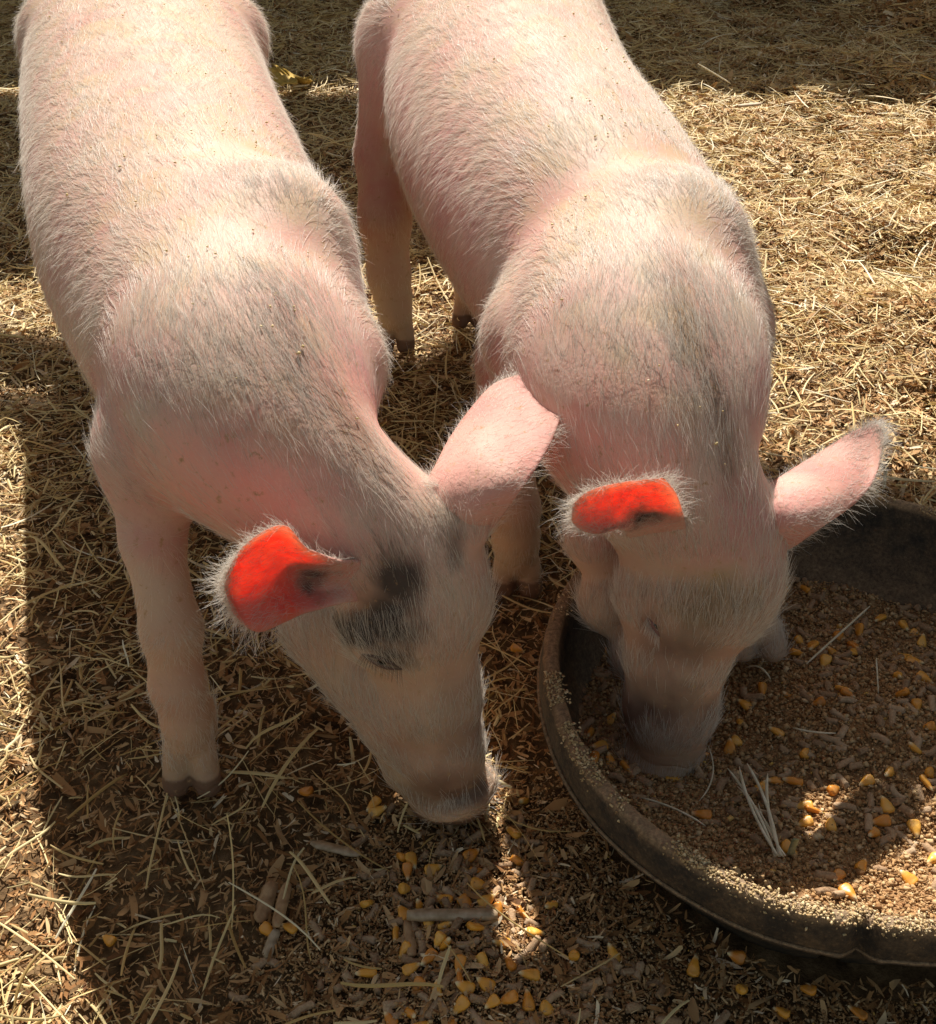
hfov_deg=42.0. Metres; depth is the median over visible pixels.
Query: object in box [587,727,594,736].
corn kernel
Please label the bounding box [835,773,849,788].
feed pellet
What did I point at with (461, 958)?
corn kernel
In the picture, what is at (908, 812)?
feed pellet
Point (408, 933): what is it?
wood chip
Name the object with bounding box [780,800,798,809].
feed pellet
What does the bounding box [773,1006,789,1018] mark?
corn kernel
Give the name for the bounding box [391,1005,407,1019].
feed pellet
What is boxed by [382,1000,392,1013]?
feed pellet
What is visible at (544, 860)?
feed pellet
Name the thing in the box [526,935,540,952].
feed pellet
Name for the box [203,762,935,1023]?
spilled meal
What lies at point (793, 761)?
feed pellet
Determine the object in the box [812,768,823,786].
feed pellet
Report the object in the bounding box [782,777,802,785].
corn kernel
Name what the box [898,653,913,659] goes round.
corn kernel
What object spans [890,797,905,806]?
feed pellet
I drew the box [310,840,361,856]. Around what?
wood splinter
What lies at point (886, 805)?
corn kernel
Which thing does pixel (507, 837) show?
feed pellet
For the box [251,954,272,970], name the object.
feed pellet
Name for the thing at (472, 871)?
feed pellet
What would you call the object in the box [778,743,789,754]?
feed pellet
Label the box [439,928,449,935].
feed pellet
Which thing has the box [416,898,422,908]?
corn kernel
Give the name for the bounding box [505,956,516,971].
corn kernel
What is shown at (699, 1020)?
feed pellet
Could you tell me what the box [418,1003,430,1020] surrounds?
feed pellet
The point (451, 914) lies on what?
wood splinter
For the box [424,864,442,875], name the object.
corn kernel
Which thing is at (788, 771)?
feed pellet
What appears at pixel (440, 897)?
corn kernel
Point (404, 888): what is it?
corn kernel
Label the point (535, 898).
feed pellet
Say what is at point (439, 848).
feed pellet
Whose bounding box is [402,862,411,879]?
corn kernel
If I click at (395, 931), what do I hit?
corn kernel
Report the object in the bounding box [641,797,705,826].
straw piece
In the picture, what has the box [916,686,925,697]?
feed pellet
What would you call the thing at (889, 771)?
corn kernel
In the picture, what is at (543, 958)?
feed pellet
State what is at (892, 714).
feed pellet
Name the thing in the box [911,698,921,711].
corn kernel
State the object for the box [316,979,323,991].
feed pellet
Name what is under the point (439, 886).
feed pellet
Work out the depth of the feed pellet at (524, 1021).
0.73 m
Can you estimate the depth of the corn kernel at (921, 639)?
0.96 m
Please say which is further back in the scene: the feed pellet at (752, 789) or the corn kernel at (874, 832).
the feed pellet at (752, 789)
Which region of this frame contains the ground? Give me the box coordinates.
[0,0,935,1023]
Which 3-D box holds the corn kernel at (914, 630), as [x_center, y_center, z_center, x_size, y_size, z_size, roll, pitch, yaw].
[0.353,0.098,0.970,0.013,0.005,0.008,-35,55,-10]
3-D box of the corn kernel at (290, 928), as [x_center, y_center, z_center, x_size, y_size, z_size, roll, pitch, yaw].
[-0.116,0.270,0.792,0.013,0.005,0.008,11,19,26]
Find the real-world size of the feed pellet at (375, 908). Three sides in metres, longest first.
0.017 x 0.006 x 0.005 m
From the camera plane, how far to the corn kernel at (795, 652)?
0.94 m
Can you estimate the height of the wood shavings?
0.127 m
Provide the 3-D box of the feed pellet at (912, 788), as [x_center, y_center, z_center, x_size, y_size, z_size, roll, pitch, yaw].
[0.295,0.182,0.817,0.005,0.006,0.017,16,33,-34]
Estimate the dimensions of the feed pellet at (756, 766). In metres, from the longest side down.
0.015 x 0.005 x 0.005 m
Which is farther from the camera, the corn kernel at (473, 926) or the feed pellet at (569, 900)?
the feed pellet at (569, 900)
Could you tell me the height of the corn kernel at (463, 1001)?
0.008 m
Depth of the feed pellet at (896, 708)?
0.86 m
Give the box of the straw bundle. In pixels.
[727,763,785,856]
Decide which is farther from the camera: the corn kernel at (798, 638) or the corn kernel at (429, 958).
the corn kernel at (798, 638)
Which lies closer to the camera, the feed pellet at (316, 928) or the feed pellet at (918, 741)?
the feed pellet at (316, 928)
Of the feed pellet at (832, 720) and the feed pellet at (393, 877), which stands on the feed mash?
the feed pellet at (832, 720)
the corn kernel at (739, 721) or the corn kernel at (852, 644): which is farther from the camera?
the corn kernel at (852, 644)
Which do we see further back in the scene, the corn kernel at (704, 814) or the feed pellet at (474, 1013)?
the corn kernel at (704, 814)
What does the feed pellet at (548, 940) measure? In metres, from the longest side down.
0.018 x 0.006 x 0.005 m
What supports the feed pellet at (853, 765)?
on the feed mash
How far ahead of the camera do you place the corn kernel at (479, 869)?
0.82 m
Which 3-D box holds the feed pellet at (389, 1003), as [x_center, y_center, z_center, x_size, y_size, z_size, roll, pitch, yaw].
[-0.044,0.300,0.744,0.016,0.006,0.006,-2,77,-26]
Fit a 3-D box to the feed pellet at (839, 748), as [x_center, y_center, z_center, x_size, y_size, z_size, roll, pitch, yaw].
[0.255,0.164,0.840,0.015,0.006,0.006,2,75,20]
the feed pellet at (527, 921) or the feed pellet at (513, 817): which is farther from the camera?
the feed pellet at (513, 817)
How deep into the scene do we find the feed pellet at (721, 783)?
0.82 m
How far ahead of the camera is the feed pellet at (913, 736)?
0.84 m
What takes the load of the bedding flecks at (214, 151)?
on the piglet at (357, 570)
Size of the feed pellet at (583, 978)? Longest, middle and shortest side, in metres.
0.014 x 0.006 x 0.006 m
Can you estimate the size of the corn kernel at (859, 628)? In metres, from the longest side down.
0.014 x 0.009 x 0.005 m
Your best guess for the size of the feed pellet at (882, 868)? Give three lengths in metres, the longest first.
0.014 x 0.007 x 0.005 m
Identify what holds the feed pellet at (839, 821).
on the feed mash
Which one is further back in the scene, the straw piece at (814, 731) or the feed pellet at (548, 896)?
the straw piece at (814, 731)
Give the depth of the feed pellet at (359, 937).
0.79 m
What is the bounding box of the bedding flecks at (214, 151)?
[32,1,485,780]
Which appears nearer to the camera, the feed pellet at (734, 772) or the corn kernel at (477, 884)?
the corn kernel at (477, 884)
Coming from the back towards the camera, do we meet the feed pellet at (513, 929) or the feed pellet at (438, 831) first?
the feed pellet at (438, 831)
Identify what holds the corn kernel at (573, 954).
on the ground
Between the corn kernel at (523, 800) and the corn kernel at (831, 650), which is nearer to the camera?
the corn kernel at (523, 800)
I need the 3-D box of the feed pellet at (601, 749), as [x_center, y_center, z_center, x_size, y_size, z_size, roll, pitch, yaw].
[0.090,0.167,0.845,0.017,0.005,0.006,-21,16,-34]
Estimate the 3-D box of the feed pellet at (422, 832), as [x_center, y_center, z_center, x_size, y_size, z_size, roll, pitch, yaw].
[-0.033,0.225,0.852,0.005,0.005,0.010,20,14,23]
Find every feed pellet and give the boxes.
[228,991,248,1002]
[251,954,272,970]
[266,957,283,968]
[289,1000,315,1019]
[296,877,310,890]
[308,920,324,941]
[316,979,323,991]
[319,957,332,974]
[332,983,344,993]
[337,936,359,952]
[338,874,345,887]
[341,970,356,989]
[347,823,366,833]
[348,991,363,1002]
[351,831,370,847]
[355,926,362,941]
[356,870,367,880]
[359,935,376,944]
[362,903,379,925]
[367,869,388,883]
[369,952,379,966]
[374,977,389,994]
[382,803,395,818]
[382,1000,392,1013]
[385,997,407,1008]
[386,917,403,927]
[387,987,405,997]
[388,869,397,887]
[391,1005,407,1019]
[392,892,413,908]
[401,954,421,970]
[409,885,425,894]
[409,973,430,981]
[411,921,417,930]
[414,929,423,939]
[415,829,425,838]
[417,851,428,864]
[417,939,427,956]
[417,991,428,1002]
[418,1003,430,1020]
[423,896,436,908]
[424,887,437,903]
[424,997,441,1019]
[430,960,446,976]
[432,883,442,892]
[434,838,447,857]
[436,829,449,846]
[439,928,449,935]
[440,849,458,857]
[440,969,455,990]
[441,896,451,908]
[441,1001,449,1013]
[442,885,456,903]
[446,825,455,836]
[448,838,457,851]
[448,988,459,1005]
[449,917,462,937]
[452,854,462,871]
[455,937,479,948]
[460,828,468,838]
[460,877,468,888]
[462,866,476,878]
[463,829,481,845]
[464,947,472,961]
[467,1008,485,1023]
[468,993,487,1006]
[475,867,489,878]
[479,921,499,933]
[480,845,492,854]
[481,928,494,947]
[484,985,500,997]
[485,948,499,957]
[491,878,503,888]
[491,885,501,903]
[493,861,512,868]
[495,814,517,820]
[502,833,510,852]
[506,965,530,978]
[506,981,522,991]
[507,868,522,877]
[507,908,515,927]
[508,922,520,935]
[509,842,521,856]
[509,935,526,948]
[513,877,529,887]
[513,948,527,963]
[515,1017,528,1023]
[516,813,523,827]
[516,926,526,940]
[516,999,523,1019]
[521,903,533,915]
[522,861,530,877]
[523,838,540,845]
[524,918,545,931]
[525,876,536,898]
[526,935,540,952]
[531,952,548,963]
[533,896,541,911]
[538,936,553,951]
[541,856,556,865]
[541,871,560,879]
[542,891,551,899]
[545,989,563,1002]
[559,897,575,904]
[559,1006,574,1023]
[563,903,575,913]
[568,988,587,999]
[569,970,587,983]
[570,1008,592,1022]
[574,936,600,948]
[577,946,593,953]
[579,703,583,715]
[580,977,602,990]
[582,1003,595,1012]
[584,717,594,728]
[589,745,607,755]
[593,962,611,974]
[594,991,613,1002]
[600,927,612,944]
[604,973,613,991]
[607,772,625,784]
[608,958,621,972]
[615,748,627,756]
[619,967,635,975]
[622,960,635,967]
[624,1002,642,1013]
[627,762,637,772]
[630,766,641,777]
[630,794,647,799]
[632,961,644,982]
[635,776,653,786]
[645,976,665,987]
[647,788,655,799]
[654,1015,682,1023]
[655,983,665,998]
[675,781,686,792]
[681,1009,701,1023]
[693,763,703,774]
[694,771,705,783]
[701,798,708,808]
[701,819,721,826]
[708,772,715,783]
[712,1010,730,1023]
[714,777,726,792]
[722,856,734,865]
[729,770,738,782]
[733,757,743,769]
[738,806,751,812]
[739,787,757,796]
[743,764,758,778]
[747,758,763,771]
[750,832,769,851]
[753,752,763,759]
[757,770,774,777]
[757,790,764,805]
[757,790,774,798]
[764,808,777,821]
[772,814,778,828]
[775,760,797,768]
[777,768,791,777]
[777,829,790,843]
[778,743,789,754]
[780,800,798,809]
[781,811,798,821]
[786,795,800,801]
[799,740,810,748]
[803,728,815,738]
[803,829,821,836]
[806,780,817,789]
[807,751,815,758]
[811,738,827,748]
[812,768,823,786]
[814,870,837,880]
[814,887,837,894]
[816,851,831,862]
[818,731,840,742]
[825,717,838,724]
[825,813,845,825]
[828,745,847,751]
[829,707,848,720]
[831,890,845,898]
[832,802,856,811]
[834,740,848,746]
[835,757,854,769]
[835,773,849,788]
[836,724,848,738]
[837,696,857,703]
[845,705,856,715]
[848,761,862,769]
[855,706,864,717]
[856,747,869,754]
[863,806,887,813]
[864,813,872,833]
[866,703,880,711]
[866,791,873,808]
[869,733,889,744]
[871,865,887,872]
[873,694,896,704]
[874,715,884,727]
[877,782,889,790]
[879,710,887,717]
[880,834,893,847]
[884,827,896,840]
[886,704,905,714]
[888,709,895,726]
[889,760,901,770]
[890,783,906,798]
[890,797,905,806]
[891,823,906,830]
[892,828,907,843]
[896,698,909,704]
[897,804,914,818]
[901,773,914,790]
[901,847,916,854]
[902,756,919,769]
[903,698,918,713]
[903,833,912,845]
[905,730,915,742]
[908,694,914,699]
[908,841,920,848]
[913,735,922,752]
[914,784,924,803]
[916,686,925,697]
[917,806,931,814]
[921,745,935,756]
[922,842,935,852]
[927,695,935,713]
[927,778,935,785]
[931,878,935,892]
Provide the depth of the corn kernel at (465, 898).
0.80 m
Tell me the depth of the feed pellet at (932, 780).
0.81 m
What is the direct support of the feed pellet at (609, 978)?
on the ground
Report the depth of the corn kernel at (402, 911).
0.80 m
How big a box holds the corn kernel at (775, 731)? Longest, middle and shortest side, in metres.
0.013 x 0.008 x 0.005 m
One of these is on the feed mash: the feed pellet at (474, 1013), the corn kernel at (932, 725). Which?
the corn kernel at (932, 725)
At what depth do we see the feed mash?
0.83 m
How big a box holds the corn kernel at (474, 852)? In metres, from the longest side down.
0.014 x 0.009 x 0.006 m
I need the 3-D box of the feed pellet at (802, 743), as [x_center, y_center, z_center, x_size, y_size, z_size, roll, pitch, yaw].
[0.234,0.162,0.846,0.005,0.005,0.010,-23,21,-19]
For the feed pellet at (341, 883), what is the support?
on the ground
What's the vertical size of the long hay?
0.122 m
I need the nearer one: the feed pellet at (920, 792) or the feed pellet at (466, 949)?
the feed pellet at (466, 949)
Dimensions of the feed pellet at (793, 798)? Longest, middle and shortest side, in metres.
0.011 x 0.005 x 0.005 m
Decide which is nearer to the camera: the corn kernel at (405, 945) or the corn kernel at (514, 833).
the corn kernel at (405, 945)
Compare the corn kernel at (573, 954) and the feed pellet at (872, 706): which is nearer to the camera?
the corn kernel at (573, 954)
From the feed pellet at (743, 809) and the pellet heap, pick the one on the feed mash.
the feed pellet at (743, 809)
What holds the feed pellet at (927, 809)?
on the feed mash
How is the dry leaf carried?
on the straw at (748, 136)
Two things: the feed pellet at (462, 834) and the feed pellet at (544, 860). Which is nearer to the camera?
the feed pellet at (544, 860)
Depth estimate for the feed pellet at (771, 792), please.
0.81 m
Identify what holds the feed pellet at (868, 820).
on the feed mash
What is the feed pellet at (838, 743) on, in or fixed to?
on the feed mash
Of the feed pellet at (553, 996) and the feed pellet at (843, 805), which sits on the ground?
the feed pellet at (553, 996)
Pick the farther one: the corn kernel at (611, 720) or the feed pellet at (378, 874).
the corn kernel at (611, 720)
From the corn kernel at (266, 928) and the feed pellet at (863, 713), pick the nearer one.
the corn kernel at (266, 928)
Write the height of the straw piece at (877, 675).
0.011 m
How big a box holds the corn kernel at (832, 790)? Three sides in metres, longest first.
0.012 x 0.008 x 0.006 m
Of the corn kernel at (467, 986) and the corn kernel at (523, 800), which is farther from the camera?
the corn kernel at (523, 800)
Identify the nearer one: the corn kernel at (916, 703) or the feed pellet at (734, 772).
the feed pellet at (734, 772)
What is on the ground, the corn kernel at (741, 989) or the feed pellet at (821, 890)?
the corn kernel at (741, 989)
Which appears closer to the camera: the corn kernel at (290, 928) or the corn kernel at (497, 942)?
the corn kernel at (497, 942)
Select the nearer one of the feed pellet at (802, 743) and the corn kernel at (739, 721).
the feed pellet at (802, 743)
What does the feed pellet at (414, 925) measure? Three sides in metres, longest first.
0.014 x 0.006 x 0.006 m
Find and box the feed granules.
[578,580,935,917]
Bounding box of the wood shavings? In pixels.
[0,0,935,1023]
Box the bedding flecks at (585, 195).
[371,1,783,647]
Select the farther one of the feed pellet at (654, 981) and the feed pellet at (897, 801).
the feed pellet at (897, 801)
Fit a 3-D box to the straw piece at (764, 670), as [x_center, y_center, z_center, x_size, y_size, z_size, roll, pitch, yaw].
[0.217,0.119,0.910,0.001,0.012,0.024,-27,44,-31]
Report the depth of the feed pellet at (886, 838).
0.78 m
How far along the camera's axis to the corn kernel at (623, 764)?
0.84 m
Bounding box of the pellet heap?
[323,576,935,1023]
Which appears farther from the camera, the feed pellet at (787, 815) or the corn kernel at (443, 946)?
the feed pellet at (787, 815)
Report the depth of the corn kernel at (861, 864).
0.75 m
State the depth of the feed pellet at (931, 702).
0.87 m
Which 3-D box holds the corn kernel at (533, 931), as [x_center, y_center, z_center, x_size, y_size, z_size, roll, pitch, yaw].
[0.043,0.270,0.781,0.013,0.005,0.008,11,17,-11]
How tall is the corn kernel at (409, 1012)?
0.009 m
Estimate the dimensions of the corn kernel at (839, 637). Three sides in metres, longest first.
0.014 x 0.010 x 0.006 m
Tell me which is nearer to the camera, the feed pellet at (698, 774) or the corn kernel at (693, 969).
the corn kernel at (693, 969)
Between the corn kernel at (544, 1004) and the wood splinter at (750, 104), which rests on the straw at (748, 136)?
the wood splinter at (750, 104)
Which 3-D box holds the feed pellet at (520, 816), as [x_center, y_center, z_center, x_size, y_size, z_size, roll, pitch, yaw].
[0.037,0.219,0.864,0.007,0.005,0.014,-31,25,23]
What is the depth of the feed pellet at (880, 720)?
0.85 m
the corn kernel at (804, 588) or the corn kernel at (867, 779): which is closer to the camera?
the corn kernel at (867, 779)
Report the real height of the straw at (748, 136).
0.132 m
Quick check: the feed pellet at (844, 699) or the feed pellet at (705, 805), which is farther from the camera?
the feed pellet at (844, 699)
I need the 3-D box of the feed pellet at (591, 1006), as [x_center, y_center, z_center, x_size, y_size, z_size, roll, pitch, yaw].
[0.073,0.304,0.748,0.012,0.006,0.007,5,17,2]
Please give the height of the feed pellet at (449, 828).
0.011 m
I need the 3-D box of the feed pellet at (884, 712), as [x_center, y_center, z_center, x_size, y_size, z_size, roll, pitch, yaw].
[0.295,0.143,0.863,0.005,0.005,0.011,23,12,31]
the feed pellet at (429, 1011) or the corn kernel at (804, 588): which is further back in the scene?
the corn kernel at (804, 588)
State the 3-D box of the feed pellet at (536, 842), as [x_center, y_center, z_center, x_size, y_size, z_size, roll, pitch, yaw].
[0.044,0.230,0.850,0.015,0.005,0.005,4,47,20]
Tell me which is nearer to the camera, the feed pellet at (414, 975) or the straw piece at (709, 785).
the feed pellet at (414, 975)
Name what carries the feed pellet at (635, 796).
on the feed mash
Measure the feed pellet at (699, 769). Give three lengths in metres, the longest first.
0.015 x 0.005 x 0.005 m
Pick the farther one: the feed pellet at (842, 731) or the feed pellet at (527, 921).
the feed pellet at (842, 731)
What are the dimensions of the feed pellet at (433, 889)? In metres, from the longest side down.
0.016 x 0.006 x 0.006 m
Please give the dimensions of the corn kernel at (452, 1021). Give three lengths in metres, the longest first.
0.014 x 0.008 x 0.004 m
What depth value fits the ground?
0.90 m
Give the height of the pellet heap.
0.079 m
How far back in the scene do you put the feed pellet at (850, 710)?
0.86 m
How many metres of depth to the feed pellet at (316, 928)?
0.79 m
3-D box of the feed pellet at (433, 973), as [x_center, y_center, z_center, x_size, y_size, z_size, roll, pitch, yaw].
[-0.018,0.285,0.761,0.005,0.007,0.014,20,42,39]
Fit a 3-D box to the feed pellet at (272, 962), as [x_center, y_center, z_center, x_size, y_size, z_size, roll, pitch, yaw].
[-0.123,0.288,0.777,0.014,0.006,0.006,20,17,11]
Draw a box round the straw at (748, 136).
[0,0,935,1023]
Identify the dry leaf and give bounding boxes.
[266,64,312,91]
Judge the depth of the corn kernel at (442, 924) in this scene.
0.78 m
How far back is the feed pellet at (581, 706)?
0.88 m
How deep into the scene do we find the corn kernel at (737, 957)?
0.78 m
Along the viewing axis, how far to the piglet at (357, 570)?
0.77 m
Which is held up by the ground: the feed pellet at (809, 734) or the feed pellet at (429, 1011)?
the feed pellet at (429, 1011)
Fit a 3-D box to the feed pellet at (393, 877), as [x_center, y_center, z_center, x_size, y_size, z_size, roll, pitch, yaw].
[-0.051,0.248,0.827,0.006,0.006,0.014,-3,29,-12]
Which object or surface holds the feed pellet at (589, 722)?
on the feed mash
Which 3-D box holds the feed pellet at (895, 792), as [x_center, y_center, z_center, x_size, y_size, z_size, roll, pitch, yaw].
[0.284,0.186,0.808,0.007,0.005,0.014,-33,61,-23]
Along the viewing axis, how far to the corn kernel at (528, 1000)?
0.74 m
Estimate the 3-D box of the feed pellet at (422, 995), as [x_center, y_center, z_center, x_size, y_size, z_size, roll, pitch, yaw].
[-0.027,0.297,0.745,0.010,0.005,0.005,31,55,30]
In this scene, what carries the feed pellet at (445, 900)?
on the ground
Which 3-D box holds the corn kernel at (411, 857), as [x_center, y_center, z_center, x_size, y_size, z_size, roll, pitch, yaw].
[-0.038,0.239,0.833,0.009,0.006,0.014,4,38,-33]
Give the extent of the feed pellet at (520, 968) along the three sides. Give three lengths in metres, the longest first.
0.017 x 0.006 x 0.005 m
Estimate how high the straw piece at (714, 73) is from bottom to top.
0.025 m
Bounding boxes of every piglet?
[11,0,569,830]
[348,0,911,785]
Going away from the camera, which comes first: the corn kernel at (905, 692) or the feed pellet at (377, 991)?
the feed pellet at (377, 991)
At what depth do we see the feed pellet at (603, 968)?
0.77 m
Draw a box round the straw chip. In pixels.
[787,838,798,855]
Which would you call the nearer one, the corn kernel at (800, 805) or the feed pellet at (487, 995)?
the feed pellet at (487, 995)
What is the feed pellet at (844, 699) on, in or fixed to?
on the feed mash
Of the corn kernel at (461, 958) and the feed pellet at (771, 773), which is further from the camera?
the feed pellet at (771, 773)
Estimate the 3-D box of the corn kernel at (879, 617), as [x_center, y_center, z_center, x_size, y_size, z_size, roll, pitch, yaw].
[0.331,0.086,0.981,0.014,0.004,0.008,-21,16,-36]
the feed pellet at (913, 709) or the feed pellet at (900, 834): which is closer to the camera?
the feed pellet at (900, 834)
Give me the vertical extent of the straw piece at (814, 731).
0.006 m
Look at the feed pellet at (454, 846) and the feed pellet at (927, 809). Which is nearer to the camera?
the feed pellet at (927, 809)
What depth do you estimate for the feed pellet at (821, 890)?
0.73 m
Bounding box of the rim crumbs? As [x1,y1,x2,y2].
[543,492,935,940]
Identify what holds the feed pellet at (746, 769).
on the feed mash
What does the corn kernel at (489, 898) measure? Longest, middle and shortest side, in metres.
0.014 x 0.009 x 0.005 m
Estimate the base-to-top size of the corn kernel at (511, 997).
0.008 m
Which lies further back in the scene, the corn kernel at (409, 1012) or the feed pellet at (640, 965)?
the feed pellet at (640, 965)
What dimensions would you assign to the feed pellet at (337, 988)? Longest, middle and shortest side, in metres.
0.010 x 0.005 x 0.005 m
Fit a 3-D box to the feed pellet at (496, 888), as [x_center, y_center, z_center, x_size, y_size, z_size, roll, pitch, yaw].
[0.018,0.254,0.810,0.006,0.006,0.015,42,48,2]
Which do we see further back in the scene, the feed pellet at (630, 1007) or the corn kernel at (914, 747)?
the corn kernel at (914, 747)
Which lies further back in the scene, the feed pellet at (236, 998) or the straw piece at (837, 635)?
the straw piece at (837, 635)
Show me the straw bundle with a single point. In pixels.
(771, 831)
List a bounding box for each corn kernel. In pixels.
[102,934,116,946]
[259,921,273,935]
[281,923,297,933]
[297,786,313,795]
[354,968,377,977]
[360,899,374,907]
[366,796,381,811]
[368,805,386,818]
[384,1011,398,1023]
[392,926,399,941]
[396,852,405,861]
[398,882,410,893]
[398,905,408,919]
[398,940,411,959]
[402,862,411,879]
[402,962,419,975]
[404,1007,415,1018]
[405,852,416,868]
[411,976,425,995]
[414,1021,429,1023]
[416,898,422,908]
[420,948,438,965]
[423,921,434,932]
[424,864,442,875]
[431,978,441,999]
[434,931,446,948]
[436,894,452,906]
[437,921,452,929]
[439,937,450,950]
[448,1016,456,1023]
[452,994,469,1015]
[454,954,465,974]
[455,981,475,995]
[456,968,463,980]
[457,893,473,907]
[462,848,478,862]
[466,921,485,930]
[469,866,482,872]
[470,877,488,890]
[475,951,489,972]
[476,977,495,992]
[477,894,495,907]
[484,993,500,1008]
[491,902,502,916]
[492,937,509,949]
[500,989,518,1003]
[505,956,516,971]
[506,826,521,838]
[509,855,523,866]
[510,643,524,652]
[516,905,525,919]
[518,797,528,804]
[518,968,539,981]
[522,989,534,1011]
[526,927,544,936]
[539,1000,556,1015]
[544,900,557,909]
[568,949,579,960]
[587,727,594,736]
[590,751,599,763]
[592,740,607,751]
[606,752,615,767]
[607,712,615,724]
[607,942,620,961]
[619,760,631,772]
[665,776,680,781]
[687,954,699,977]
[691,809,712,819]
[724,738,735,754]
[727,950,745,964]
[731,734,742,746]
[735,984,747,994]
[736,718,743,723]
[737,699,751,710]
[754,780,765,790]
[758,682,766,694]
[768,776,783,784]
[769,726,784,735]
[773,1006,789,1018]
[780,839,798,856]
[782,691,791,698]
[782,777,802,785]
[788,648,804,655]
[793,635,803,645]
[796,800,813,809]
[796,815,813,826]
[798,984,816,995]
[799,585,809,592]
[799,748,808,759]
[804,804,823,813]
[807,640,818,649]
[811,696,825,706]
[820,654,831,666]
[825,816,836,831]
[826,646,835,653]
[826,785,839,795]
[832,631,843,640]
[833,868,845,881]
[835,685,849,690]
[838,883,856,899]
[840,687,854,697]
[847,641,858,647]
[847,1005,867,1020]
[850,648,857,655]
[854,623,863,635]
[854,859,866,871]
[859,774,874,785]
[868,827,880,837]
[873,814,890,826]
[874,614,886,621]
[880,796,894,813]
[884,766,895,776]
[892,671,901,679]
[894,687,909,697]
[898,620,908,630]
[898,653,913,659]
[899,870,917,885]
[906,656,923,663]
[906,819,920,837]
[908,741,921,754]
[909,628,919,635]
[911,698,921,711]
[916,671,933,683]
[917,633,926,646]
[919,774,932,790]
[922,721,935,730]
[924,766,933,778]
[926,852,935,863]
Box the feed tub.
[537,493,935,966]
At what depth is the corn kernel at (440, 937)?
0.77 m
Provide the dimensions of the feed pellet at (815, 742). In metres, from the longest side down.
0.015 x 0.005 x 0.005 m
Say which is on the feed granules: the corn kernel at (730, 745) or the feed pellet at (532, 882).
the corn kernel at (730, 745)
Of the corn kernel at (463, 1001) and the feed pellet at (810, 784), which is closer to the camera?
the corn kernel at (463, 1001)
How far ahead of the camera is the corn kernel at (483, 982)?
0.75 m
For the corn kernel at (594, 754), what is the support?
on the feed mash
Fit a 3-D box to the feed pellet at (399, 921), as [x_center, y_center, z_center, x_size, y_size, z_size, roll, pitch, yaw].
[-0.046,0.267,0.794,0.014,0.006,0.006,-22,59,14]
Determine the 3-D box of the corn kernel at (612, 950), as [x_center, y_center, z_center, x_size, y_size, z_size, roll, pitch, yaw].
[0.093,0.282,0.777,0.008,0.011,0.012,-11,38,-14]
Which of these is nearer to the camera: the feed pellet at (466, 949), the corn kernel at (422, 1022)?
the corn kernel at (422, 1022)
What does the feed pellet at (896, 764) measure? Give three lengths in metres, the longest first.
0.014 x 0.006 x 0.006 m
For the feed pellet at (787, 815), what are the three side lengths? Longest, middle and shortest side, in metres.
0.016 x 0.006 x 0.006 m
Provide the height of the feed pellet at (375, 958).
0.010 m
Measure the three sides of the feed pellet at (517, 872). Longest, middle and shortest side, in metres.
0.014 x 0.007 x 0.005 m
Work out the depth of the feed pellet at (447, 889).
0.81 m
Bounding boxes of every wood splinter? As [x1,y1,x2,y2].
[254,880,277,922]
[262,928,279,957]
[272,881,291,927]
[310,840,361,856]
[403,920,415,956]
[407,908,497,921]
[738,102,761,106]
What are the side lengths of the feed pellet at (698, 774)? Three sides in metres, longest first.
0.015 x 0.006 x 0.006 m
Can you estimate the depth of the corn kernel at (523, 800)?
0.88 m
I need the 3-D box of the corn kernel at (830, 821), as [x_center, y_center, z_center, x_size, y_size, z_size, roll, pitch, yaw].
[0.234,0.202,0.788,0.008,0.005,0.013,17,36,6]
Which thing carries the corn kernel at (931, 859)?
on the feed mash
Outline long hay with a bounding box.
[0,0,935,1023]
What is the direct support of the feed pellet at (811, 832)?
on the feed mash
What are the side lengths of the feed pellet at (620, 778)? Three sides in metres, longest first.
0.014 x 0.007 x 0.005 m
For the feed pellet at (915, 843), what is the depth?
0.78 m
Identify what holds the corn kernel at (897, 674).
on the feed mash
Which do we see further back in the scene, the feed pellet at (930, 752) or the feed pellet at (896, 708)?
the feed pellet at (896, 708)
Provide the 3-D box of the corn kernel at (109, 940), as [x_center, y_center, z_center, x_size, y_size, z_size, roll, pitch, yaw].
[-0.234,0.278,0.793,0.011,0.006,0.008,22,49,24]
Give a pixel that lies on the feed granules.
(717, 830)
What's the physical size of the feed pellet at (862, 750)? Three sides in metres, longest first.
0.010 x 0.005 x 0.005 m
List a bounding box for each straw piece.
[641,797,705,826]
[698,64,730,83]
[699,745,713,800]
[744,665,770,679]
[793,727,835,733]
[806,606,869,663]
[876,657,878,693]
[882,469,886,489]
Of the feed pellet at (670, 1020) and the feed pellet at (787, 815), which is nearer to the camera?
the feed pellet at (670, 1020)
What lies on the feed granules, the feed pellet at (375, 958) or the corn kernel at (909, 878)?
the corn kernel at (909, 878)
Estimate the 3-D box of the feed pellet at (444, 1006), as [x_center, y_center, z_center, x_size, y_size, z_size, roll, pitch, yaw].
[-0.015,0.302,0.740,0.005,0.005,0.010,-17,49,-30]
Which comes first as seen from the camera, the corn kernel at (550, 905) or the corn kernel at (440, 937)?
the corn kernel at (440, 937)
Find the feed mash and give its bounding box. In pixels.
[581,582,935,918]
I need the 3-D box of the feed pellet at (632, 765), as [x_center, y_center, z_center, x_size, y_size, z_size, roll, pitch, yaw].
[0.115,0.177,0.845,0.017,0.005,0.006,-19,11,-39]
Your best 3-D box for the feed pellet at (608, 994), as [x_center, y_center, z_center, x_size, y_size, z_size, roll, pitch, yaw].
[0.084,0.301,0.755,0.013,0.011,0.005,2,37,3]

